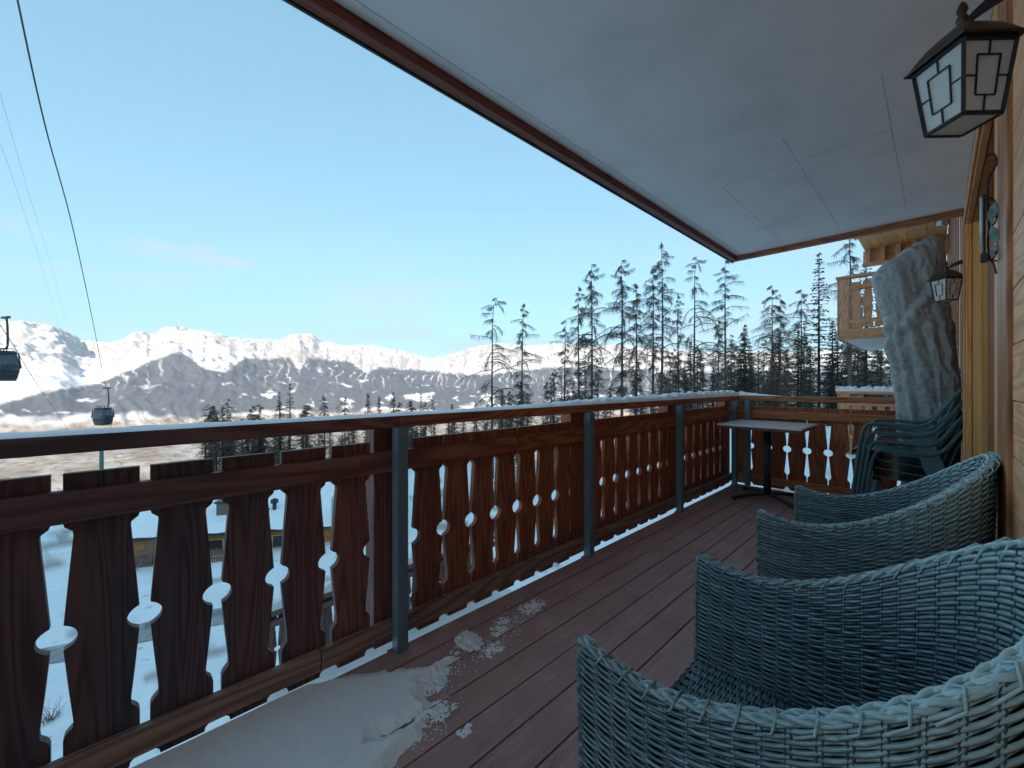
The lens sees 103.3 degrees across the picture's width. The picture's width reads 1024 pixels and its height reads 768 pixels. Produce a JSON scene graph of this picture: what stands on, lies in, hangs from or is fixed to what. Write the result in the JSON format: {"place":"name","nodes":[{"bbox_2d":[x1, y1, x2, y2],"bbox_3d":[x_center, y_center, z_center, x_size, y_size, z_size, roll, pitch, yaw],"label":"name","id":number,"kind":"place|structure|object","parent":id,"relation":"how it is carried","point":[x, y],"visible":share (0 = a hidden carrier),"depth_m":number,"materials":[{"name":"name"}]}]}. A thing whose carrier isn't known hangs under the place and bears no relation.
{"place":"outdoors","nodes":[
{"label":"outdoors","id":0,"kind":"place"},
{"bbox_2d":[42,608,222,663],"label":"road","id":1,"kind":"structure","parent":0,"point":[57,652],"depth_m":12.97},
{"bbox_2d":[0,320,892,490],"bbox_3d":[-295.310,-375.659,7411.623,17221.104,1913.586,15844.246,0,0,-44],"label":"mountains","id":2,"kind":"structure","parent":0,"point":[171,375],"depth_m":6418.24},
{"bbox_2d":[36,426,900,767],"bbox_3d":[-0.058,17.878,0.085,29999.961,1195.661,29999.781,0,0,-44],"label":"snowy ground","id":3,"kind":"structure","parent":0,"point":[56,546],"depth_m":16.02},
{"bbox_2d":[41,697,69,726],"bbox_3d":[-10.537,7.526,9.289,0.586,0.354,0.698,0,0,-31],"label":"dead brush","id":4,"kind":"object","parent":3,"relation":"on","point":[50,716],"visible":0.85,"depth_m":9.27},
{"bbox_2d":[99,451,103,468],"bbox_3d":[-52.706,10.740,52.000,3.051,8.328,0.507,0,0,29],"label":"lift pylon","id":5,"kind":"object","parent":3,"relation":"on","point":[101,459],"visible":0.23,"depth_m":51.85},
{"bbox_2d":[0,325,66,427],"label":"lift cable","id":6,"kind":"object","parent":5,"relation":"attached to","point":[28,370],"visible":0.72,"depth_m":43.92,"materials":[{"name":"metal"}]},
{"bbox_2d":[0,316,21,380],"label":"gondola cabin","id":7,"kind":"object","parent":6,"relation":"hanging from","point":[10,365],"visible":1,"depth_m":26.77,"materials":[{"name":"metal"}]},
{"bbox_2d":[16,0,111,427],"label":"lift cable","id":8,"kind":"object","parent":5,"relation":"attached to","point":[23,28],"visible":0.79,"depth_m":11.32,"materials":[{"name":"metal"}]},
{"bbox_2d":[91,387,114,425],"bbox_3d":[-46.366,2.535,45.991,1.797,4.290,1.350,0,0,6],"label":"gondola cabin","id":9,"kind":"object","parent":8,"relation":"hanging from","point":[102,415],"visible":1,"depth_m":45.55,"materials":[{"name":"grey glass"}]},
{"bbox_2d":[134,539,155,570],"bbox_3d":[-17.791,8.306,19.750,1.006,1.559,0.070,0,0,-31],"label":"stair rail","id":10,"kind":"object","parent":3,"relation":"on","point":[147,553],"visible":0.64,"depth_m":19.69,"materials":[{"name":"brown wood"}]},
{"bbox_2d":[135,548,223,567],"bbox_3d":[-16.706,8.851,20.434,5.300,1.187,0.075,0,0,2],"label":"picket fence","id":11,"kind":"object","parent":3,"relation":"on","point":[217,558],"visible":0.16,"depth_m":20.46,"materials":[{"name":"brown wood"}]},
{"bbox_2d":[192,405,220,457],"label":"larch","id":12,"kind":"object","parent":3,"relation":"on","point":[206,421],"visible":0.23,"depth_m":56.58,"materials":[{"name":"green plant"}]},
{"bbox_2d":[202,405,218,471],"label":"larch","id":13,"kind":"object","parent":3,"relation":"on","point":[216,420],"visible":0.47,"depth_m":51.15,"materials":[{"name":"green plant"}]},
{"bbox_2d":[211,406,234,470],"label":"spruce","id":14,"kind":"object","parent":3,"relation":"on","point":[222,416],"visible":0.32,"depth_m":49.13,"materials":[{"name":"green plant"}]},
{"bbox_2d":[211,399,243,455],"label":"larch","id":15,"kind":"object","parent":3,"relation":"on","point":[228,414],"visible":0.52,"depth_m":47.79,"materials":[{"name":"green plant"}]},
{"bbox_2d":[213,420,250,469],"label":"larch","id":16,"kind":"object","parent":3,"relation":"on","point":[233,445],"visible":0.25,"depth_m":46.24,"materials":[{"name":"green plant"}]},
{"bbox_2d":[131,482,334,562],"bbox_3d":[-15.265,8.992,26.719,12.167,6.555,11.189,0,0,-12],"label":"chalet","id":17,"kind":"object","parent":3,"relation":"on","point":[144,524],"visible":0.08,"depth_m":22.07,"materials":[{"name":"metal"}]},
{"bbox_2d":[209,538,223,551],"bbox_3d":[-15.892,8.645,21.658,0.900,0.750,0.041,0,0,-12],"label":"window","id":18,"kind":"structure","parent":17,"relation":"in","point":[218,543],"depth_m":21.66,"materials":[{"name":"grey glass"}]},
{"bbox_2d":[271,534,281,547],"bbox_3d":[-12.757,8.645,22.302,0.900,0.750,0.041,0,0,-12],"label":"window","id":19,"kind":"structure","parent":17,"relation":"in","point":[277,538],"depth_m":22.25,"materials":[{"name":"grey glass"}]},
{"bbox_2d":[231,404,276,462],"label":"larch","id":20,"kind":"object","parent":3,"relation":"on","point":[259,414],"visible":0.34,"depth_m":48.92,"materials":[{"name":"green plant"}]},
{"bbox_2d":[252,418,267,452],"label":"spruce","id":21,"kind":"object","parent":3,"relation":"on","point":[261,444],"visible":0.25,"depth_m":48.57,"materials":[{"name":"green plant"}]},
{"bbox_2d":[270,391,286,463],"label":"spruce","id":22,"kind":"object","parent":3,"relation":"on","point":[279,438],"visible":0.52,"depth_m":45.93,"materials":[{"name":"green plant"}]},
{"bbox_2d":[265,403,302,463],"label":"larch","id":23,"kind":"object","parent":3,"relation":"on","point":[275,446],"visible":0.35,"depth_m":46.96,"materials":[{"name":"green plant"}]},
{"bbox_2d":[277,384,298,458],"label":"spruce","id":24,"kind":"object","parent":3,"relation":"on","point":[289,440],"visible":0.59,"depth_m":44.96,"materials":[{"name":"green plant"}]},
{"bbox_2d":[291,405,315,448],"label":"larch","id":25,"kind":"object","parent":3,"relation":"on","point":[305,441],"visible":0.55,"depth_m":47.55,"materials":[{"name":"black plant"}]},
{"bbox_2d":[293,407,317,447],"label":"larch","id":26,"kind":"object","parent":3,"relation":"on","point":[303,411],"visible":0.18,"depth_m":54.95,"materials":[{"name":"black plant"}]},
{"bbox_2d":[313,395,338,450],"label":"larch","id":27,"kind":"object","parent":3,"relation":"on","point":[321,438],"visible":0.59,"depth_m":47.94,"materials":[{"name":"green plant"}]},
{"bbox_2d":[327,397,353,453],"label":"larch","id":28,"kind":"object","parent":3,"relation":"on","point":[344,441],"visible":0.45,"depth_m":49.98,"materials":[{"name":"black plant"}]},
{"bbox_2d":[361,394,371,439],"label":"spruce","id":29,"kind":"object","parent":3,"relation":"on","point":[367,404],"visible":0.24,"depth_m":51.92,"materials":[{"name":"green plant"}]},
{"bbox_2d":[262,537,511,704],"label":"balcony","id":30,"kind":"structure","parent":3,"relation":"on","point":[331,672],"depth_m":5.81,"materials":[{"name":"wood"}]},
{"bbox_2d":[272,536,469,610],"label":"rail snow","id":31,"kind":"structure","parent":30,"relation":"on","point":[277,604],"depth_m":5.70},
{"bbox_2d":[460,298,528,478],"bbox_3d":[-1.659,0.544,39.466,6.841,18.185,4.522,0,0,-4],"label":"larch","id":32,"kind":"object","parent":3,"relation":"on","point":[491,398],"visible":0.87,"depth_m":39.71,"materials":[{"name":"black plant"}]},
{"bbox_2d":[504,392,515,427],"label":"larch","id":33,"kind":"object","parent":3,"relation":"on","point":[511,402],"visible":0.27,"depth_m":57.88,"materials":[{"name":"black plant"}]},
{"bbox_2d":[514,382,527,469],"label":"spruce","id":34,"kind":"object","parent":3,"relation":"on","point":[520,419],"visible":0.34,"depth_m":41.92,"materials":[{"name":"green plant"}]},
{"bbox_2d":[507,304,544,425],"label":"larch","id":35,"kind":"object","parent":3,"relation":"on","point":[521,346],"visible":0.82,"depth_m":41.94,"materials":[{"name":"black plant"}]},
{"bbox_2d":[536,382,551,423],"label":"larch","id":36,"kind":"object","parent":3,"relation":"on","point":[547,422],"visible":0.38,"depth_m":60.05,"materials":[{"name":"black plant"}]},
{"bbox_2d":[541,370,569,456],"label":"larch","id":37,"kind":"object","parent":3,"relation":"on","point":[552,387],"visible":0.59,"depth_m":49.32,"materials":[{"name":"black plant"}]},
{"bbox_2d":[548,321,588,420],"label":"larch","id":38,"kind":"object","parent":3,"relation":"on","point":[563,352],"visible":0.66,"depth_m":50.13,"materials":[{"name":"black plant"}]},
{"bbox_2d":[562,286,602,399],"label":"larch","id":39,"kind":"object","parent":3,"relation":"on","point":[579,384],"visible":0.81,"depth_m":48.19,"materials":[{"name":"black plant"}]},
{"bbox_2d":[565,264,621,417],"bbox_3d":[8.856,-1.695,44.509,6.634,22.684,6.860,0,0,24],"label":"larch","id":40,"kind":"object","parent":3,"relation":"on","point":[591,298],"visible":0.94,"depth_m":43.93,"materials":[{"name":"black plant"}]},
{"bbox_2d":[584,363,608,418],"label":"larch","id":41,"kind":"object","parent":3,"relation":"on","point":[598,396],"visible":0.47,"depth_m":51.12,"materials":[{"name":"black plant"}]},
{"bbox_2d":[595,260,655,415],"bbox_3d":[12.505,-2.719,45.498,7.216,22.118,7.463,0,0,35],"label":"larch","id":42,"kind":"object","parent":3,"relation":"on","point":[619,359],"visible":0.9,"depth_m":44.92,"materials":[{"name":"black plant"}]},
{"bbox_2d":[614,284,651,413],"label":"larch","id":43,"kind":"object","parent":3,"relation":"on","point":[636,304],"visible":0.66,"depth_m":49.92,"materials":[{"name":"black plant"}]},
{"bbox_2d":[623,370,648,415],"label":"larch","id":44,"kind":"object","parent":3,"relation":"on","point":[635,390],"visible":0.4,"depth_m":45.86,"materials":[{"name":"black plant"}]},
{"bbox_2d":[636,268,675,412],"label":"larch","id":45,"kind":"object","parent":3,"relation":"on","point":[653,328],"visible":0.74,"depth_m":45.81,"materials":[{"name":"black plant"}]},
{"bbox_2d":[622,242,696,394],"bbox_3d":[15.451,-4.468,42.419,5.690,21.218,6.877,0,0,-42],"label":"larch","id":46,"kind":"object","parent":3,"relation":"on","point":[661,339],"visible":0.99,"depth_m":42.88,"materials":[{"name":"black plant"}]},
{"bbox_2d":[663,369,676,393],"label":"larch","id":47,"kind":"object","parent":3,"relation":"on","point":[671,386],"visible":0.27,"depth_m":50.85,"materials":[{"name":"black plant"}]},
{"bbox_2d":[666,352,682,392],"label":"larch","id":48,"kind":"object","parent":3,"relation":"on","point":[678,386],"visible":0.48,"depth_m":51.12,"materials":[{"name":"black plant"}]},
{"bbox_2d":[663,349,687,408],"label":"larch","id":49,"kind":"object","parent":3,"relation":"on","point":[673,371],"visible":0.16,"depth_m":69.26,"materials":[{"name":"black plant"}]},
{"bbox_2d":[666,295,698,390],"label":"larch","id":50,"kind":"object","parent":3,"relation":"on","point":[683,336],"visible":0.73,"depth_m":52.15,"materials":[{"name":"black plant"}]},
{"bbox_2d":[681,367,689,409],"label":"spruce","id":51,"kind":"object","parent":3,"relation":"on","point":[683,384],"visible":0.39,"depth_m":49.15,"materials":[{"name":"green plant"}]},
{"bbox_2d":[681,353,698,405],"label":"larch","id":52,"kind":"object","parent":3,"relation":"on","point":[688,375],"visible":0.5,"depth_m":64.23,"materials":[{"name":"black plant"}]},
{"bbox_2d":[683,341,698,408],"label":"spruce","id":53,"kind":"object","parent":3,"relation":"on","point":[690,351],"visible":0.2,"depth_m":65.83,"materials":[{"name":"green plant"}]},
{"bbox_2d":[670,257,729,408],"bbox_3d":[20.062,-4.387,43.566,6.344,18.981,4.194,0,0,-16],"label":"larch","id":54,"kind":"object","parent":3,"relation":"on","point":[693,291],"visible":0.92,"depth_m":43.71,"materials":[{"name":"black plant"}]},
{"bbox_2d":[691,353,708,406],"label":"larch","id":55,"kind":"object","parent":3,"relation":"on","point":[699,374],"visible":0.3,"depth_m":68.10,"materials":[{"name":"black plant"}]},
{"bbox_2d":[695,366,708,407],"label":"spruce","id":56,"kind":"object","parent":3,"relation":"on","point":[702,387],"visible":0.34,"depth_m":46.72,"materials":[{"name":"green plant"}]},
{"bbox_2d":[705,347,716,406],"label":"spruce","id":57,"kind":"object","parent":3,"relation":"on","point":[714,403],"visible":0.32,"depth_m":52.98,"materials":[{"name":"green plant"}]},
{"bbox_2d":[696,322,737,406],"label":"larch","id":58,"kind":"object","parent":3,"relation":"on","point":[718,350],"visible":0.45,"depth_m":49.94,"materials":[{"name":"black plant"}]},
{"bbox_2d":[694,260,750,390],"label":"larch","id":59,"kind":"object","parent":3,"relation":"on","point":[724,361],"visible":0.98,"depth_m":39.87,"materials":[{"name":"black plant"}]},
{"bbox_2d":[720,335,739,403],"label":"larch","id":60,"kind":"object","parent":3,"relation":"on","point":[734,341],"visible":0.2,"depth_m":59.15,"materials":[{"name":"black plant"}]},
{"bbox_2d":[716,343,750,420],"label":"larch","id":61,"kind":"object","parent":3,"relation":"on","point":[731,365],"visible":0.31,"depth_m":53.82,"materials":[{"name":"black plant"}]},
{"bbox_2d":[729,325,757,419],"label":"spruce","id":62,"kind":"object","parent":3,"relation":"on","point":[744,365],"visible":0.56,"depth_m":41.94,"materials":[{"name":"green plant"}]},
{"bbox_2d":[735,333,760,404],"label":"larch","id":63,"kind":"object","parent":3,"relation":"on","point":[741,334],"visible":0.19,"depth_m":55.65,"materials":[{"name":"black plant"}]},
{"bbox_2d":[752,350,767,405],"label":"spruce","id":64,"kind":"object","parent":3,"relation":"on","point":[758,382],"visible":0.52,"depth_m":37.96,"materials":[{"name":"green plant"}]},
{"bbox_2d":[750,340,776,420],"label":"larch","id":65,"kind":"object","parent":3,"relation":"on","point":[764,356],"visible":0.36,"depth_m":52.63,"materials":[{"name":"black plant"}]},
{"bbox_2d":[746,285,801,407],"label":"larch","id":66,"kind":"object","parent":3,"relation":"on","point":[772,311],"visible":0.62,"depth_m":46.95,"materials":[{"name":"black plant"}]},
{"bbox_2d":[765,330,793,420],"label":"spruce","id":67,"kind":"object","parent":3,"relation":"on","point":[776,361],"visible":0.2,"depth_m":48.07,"materials":[{"name":"green plant"}]},
{"bbox_2d":[757,300,806,421],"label":"larch","id":68,"kind":"object","parent":3,"relation":"on","point":[780,364],"visible":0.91,"depth_m":41.90,"materials":[{"name":"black plant"}]},
{"bbox_2d":[781,331,816,422],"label":"spruce","id":69,"kind":"object","parent":3,"relation":"on","point":[797,368],"visible":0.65,"depth_m":43.94,"materials":[{"name":"green plant"}]},
{"bbox_2d":[765,290,836,406],"bbox_3d":[35.756,-2.742,50.243,6.930,17.973,6.499,0,0,17],"label":"larch","id":70,"kind":"object","parent":3,"relation":"on","point":[800,314],"visible":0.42,"depth_m":49.88,"materials":[{"name":"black plant"}]},
{"bbox_2d":[790,326,817,394],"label":"larch","id":71,"kind":"object","parent":3,"relation":"on","point":[804,338],"visible":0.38,"depth_m":50.04,"materials":[{"name":"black plant"}]},
{"bbox_2d":[800,346,820,422],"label":"spruce","id":72,"kind":"object","parent":3,"relation":"on","point":[809,376],"visible":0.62,"depth_m":35.95,"materials":[{"name":"green plant"}]},
{"bbox_2d":[792,253,843,407],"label":"spruce","id":73,"kind":"object","parent":3,"relation":"on","point":[819,341],"visible":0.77,"depth_m":39.96,"materials":[{"name":"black plant"}]},
{"bbox_2d":[818,320,844,412],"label":"spruce","id":74,"kind":"object","parent":3,"relation":"on","point":[832,384],"visible":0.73,"depth_m":37.95,"materials":[{"name":"green plant"}]},
{"bbox_2d":[824,337,846,425],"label":"spruce","id":75,"kind":"object","parent":3,"relation":"on","point":[837,363],"visible":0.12,"depth_m":58.27,"materials":[{"name":"green plant"}]},
{"bbox_2d":[817,238,870,395],"bbox_3d":[24.597,-4.243,29.479,3.414,15.812,3.359,0,0,9],"label":"larch","id":76,"kind":"object","parent":3,"relation":"on","point":[854,260],"visible":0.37,"depth_m":29.86,"materials":[{"name":"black plant"}]},
{"bbox_2d":[834,355,873,409],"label":"larch","id":77,"kind":"object","parent":3,"relation":"on","point":[852,376],"visible":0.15,"depth_m":47.20,"materials":[{"name":"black plant"}]},
{"bbox_2d":[830,347,890,409],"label":"larch","id":78,"kind":"object","parent":3,"relation":"on","point":[857,373],"visible":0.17,"depth_m":35.96,"materials":[{"name":"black plant"}]},
{"bbox_2d":[837,256,890,409],"bbox_3d":[29.781,-3.527,34.151,3.748,15.024,3.829,0,0,-1],"label":"spruce","id":79,"kind":"object","parent":3,"relation":"on","point":[865,358],"visible":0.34,"depth_m":33.95,"materials":[{"name":"green plant"}]},
{"bbox_2d":[861,349,893,409],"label":"larch","id":80,"kind":"object","parent":3,"relation":"on","point":[872,363],"visible":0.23,"depth_m":48.88,"materials":[{"name":"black plant"}]},
{"bbox_2d":[873,351,889,427],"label":"spruce","id":81,"kind":"object","parent":3,"relation":"on","point":[880,362],"visible":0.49,"depth_m":29.97,"materials":[{"name":"green plant"}]},
{"bbox_2d":[882,363,894,410],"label":"larch","id":82,"kind":"object","parent":3,"relation":"on","point":[888,368],"visible":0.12,"depth_m":52.83,"materials":[{"name":"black plant"}]},
{"bbox_2d":[947,0,1023,540],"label":"house wall","id":83,"kind":"structure","parent":3,"relation":"on","point":[987,310],"depth_m":1.33,"materials":[{"name":"brown wood"}]},
{"bbox_2d":[336,484,793,767],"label":"balcony deck","id":84,"kind":"structure","parent":83,"relation":"attached to","point":[631,604],"depth_m":1.87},
{"bbox_2d":[132,599,545,767],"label":"deck snow","id":85,"kind":"structure","parent":84,"relation":"on","point":[349,721],"depth_m":1.36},
{"bbox_2d":[0,396,737,767],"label":"balcony railing","id":86,"kind":"object","parent":84,"relation":"on","point":[96,512],"visible":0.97,"depth_m":1.54,"materials":[{"name":"brown wood"}]},
{"bbox_2d":[0,390,738,438],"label":"rail snow","id":87,"kind":"structure","parent":86,"relation":"on","point":[599,400],"depth_m":1.70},
{"bbox_2d":[394,600,548,766],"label":"snow crumbs","id":88,"kind":"object","parent":84,"relation":"on","point":[468,670],"visible":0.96,"depth_m":1.68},
{"bbox_2d":[717,419,817,509],"bbox_3d":[2.607,0.787,4.138,0.720,0.766,0.720,0,0,-44],"label":"cafe table","id":89,"kind":"object","parent":84,"relation":"on","point":[767,428],"visible":0.91,"depth_m":4.10,"materials":[{"name":"metal"}]},
{"bbox_2d":[576,536,1023,767],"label":"wicker armchair","id":90,"kind":"object","parent":84,"relation":"on","point":[916,663],"visible":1,"depth_m":0.76,"materials":[{"name":"wicker"}]},
{"bbox_2d":[738,395,898,494],"bbox_3d":[3.276,0.652,4.178,0.145,1.036,1.829,0,0,-44],"label":"balcony railing","id":91,"kind":"object","parent":84,"relation":"on","point":[839,420],"visible":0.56,"depth_m":4.30,"materials":[{"name":"brown wood"}]},
{"bbox_2d":[739,391,776,395],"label":"rail snow","id":92,"kind":"structure","parent":91,"relation":"on","point":[747,393],"depth_m":4.66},
{"bbox_2d":[756,451,1001,580],"bbox_3d":[1.391,0.698,1.560,0.608,0.944,0.636,0,0,-43],"label":"wicker armchair","id":93,"kind":"object","parent":84,"relation":"on","point":[829,536],"visible":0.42,"depth_m":1.41,"materials":[{"name":"wicker"}]},
{"bbox_2d":[864,423,962,493],"bbox_3d":[3.187,0.708,3.208,0.571,0.936,0.629,0,0,-44],"label":"plastic armchair","id":94,"kind":"object","parent":84,"relation":"on","point":[928,468],"visible":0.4,"depth_m":3.16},
{"bbox_2d":[860,410,962,493],"bbox_3d":[3.173,0.640,3.223,0.571,0.936,0.629,0,0,-44],"label":"plastic armchair","id":95,"kind":"object","parent":94,"relation":"on","point":[914,470],"visible":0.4,"depth_m":3.18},
{"bbox_2d":[854,399,962,493],"bbox_3d":[3.159,0.572,3.237,0.571,0.936,0.629,0,0,-44],"label":"plastic armchair","id":96,"kind":"object","parent":95,"relation":"on","point":[937,427],"visible":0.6,"depth_m":3.21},
{"bbox_2d":[851,389,961,494],"bbox_3d":[3.145,0.504,3.252,0.571,0.936,0.629,0,0,-44],"label":"plastic armchair","id":97,"kind":"object","parent":96,"relation":"on","point":[952,399],"visible":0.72,"depth_m":3.23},
{"bbox_2d":[871,234,960,484],"bbox_3d":[3.532,-0.051,3.567,0.428,2.441,0.566,0,0,-44],"label":"covered parasol","id":98,"kind":"object","parent":84,"relation":"on","point":[919,344],"visible":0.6,"depth_m":3.42,"materials":[{"name":"fabric"}]},
{"bbox_2d":[333,0,992,255],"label":"concrete ceiling","id":99,"kind":"structure","parent":83,"relation":"attached to","point":[738,127],"depth_m":2.10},
{"bbox_2d":[282,0,963,263],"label":"roof edge board","id":100,"kind":"object","parent":99,"relation":"attached to","point":[343,21],"visible":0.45,"depth_m":2.25,"materials":[{"name":"brown wood"}]},
{"bbox_2d":[836,391,895,454],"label":"neighbour balcony","id":101,"kind":"structure","parent":83,"relation":"attached to","point":[859,406],"depth_m":7.71,"materials":[{"name":"paint"}]},
{"bbox_2d":[835,385,893,391],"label":"rail snow","id":102,"kind":"structure","parent":101,"relation":"on","point":[869,388],"depth_m":7.55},
{"bbox_2d":[836,260,950,350],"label":"neighbour balcony","id":103,"kind":"structure","parent":83,"relation":"attached to","point":[852,322],"depth_m":7.69,"materials":[{"name":"paint"}]},
{"bbox_2d":[854,222,947,267],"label":"balcony","id":104,"kind":"structure","parent":83,"relation":"attached to","point":[882,248],"depth_m":9.68,"materials":[{"name":"beige wood"}]},
{"bbox_2d":[935,219,948,226],"bbox_3d":[6.278,-2.448,5.878,0.167,0.304,0.167,0,0,1],"label":"wall lantern","id":105,"kind":"object","parent":83,"relation":"attached to","point":[942,223],"depth_m":5.87,"materials":[{"name":"black metal"}]},
{"bbox_2d":[927,259,962,301],"bbox_3d":[3.029,-0.726,2.793,0.167,0.304,0.167,0,0,1],"label":"wall lantern","id":106,"kind":"object","parent":83,"relation":"attached to","point":[945,284],"depth_m":2.77,"materials":[{"name":"black metal"}]},
{"bbox_2d":[903,0,1023,137],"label":"wall lantern","id":107,"kind":"object","parent":83,"relation":"attached to","point":[960,74],"depth_m":0.85,"materials":[{"name":"brown metal"}]},
{"bbox_2d":[980,153,997,273],"bbox_3d":[1.645,-0.582,1.376,0.032,0.415,0.074,0,0,-44],"label":"wall thermometer","id":108,"kind":"object","parent":83,"relation":"attached to","point":[992,214],"depth_m":1.38,"materials":[{"name":"brown metal"}]},
{"bbox_2d":[0,0,947,357],"label":"sky","id":109,"kind":"structure","parent":0,"point":[242,169],"materials":[{"name":"blue"}]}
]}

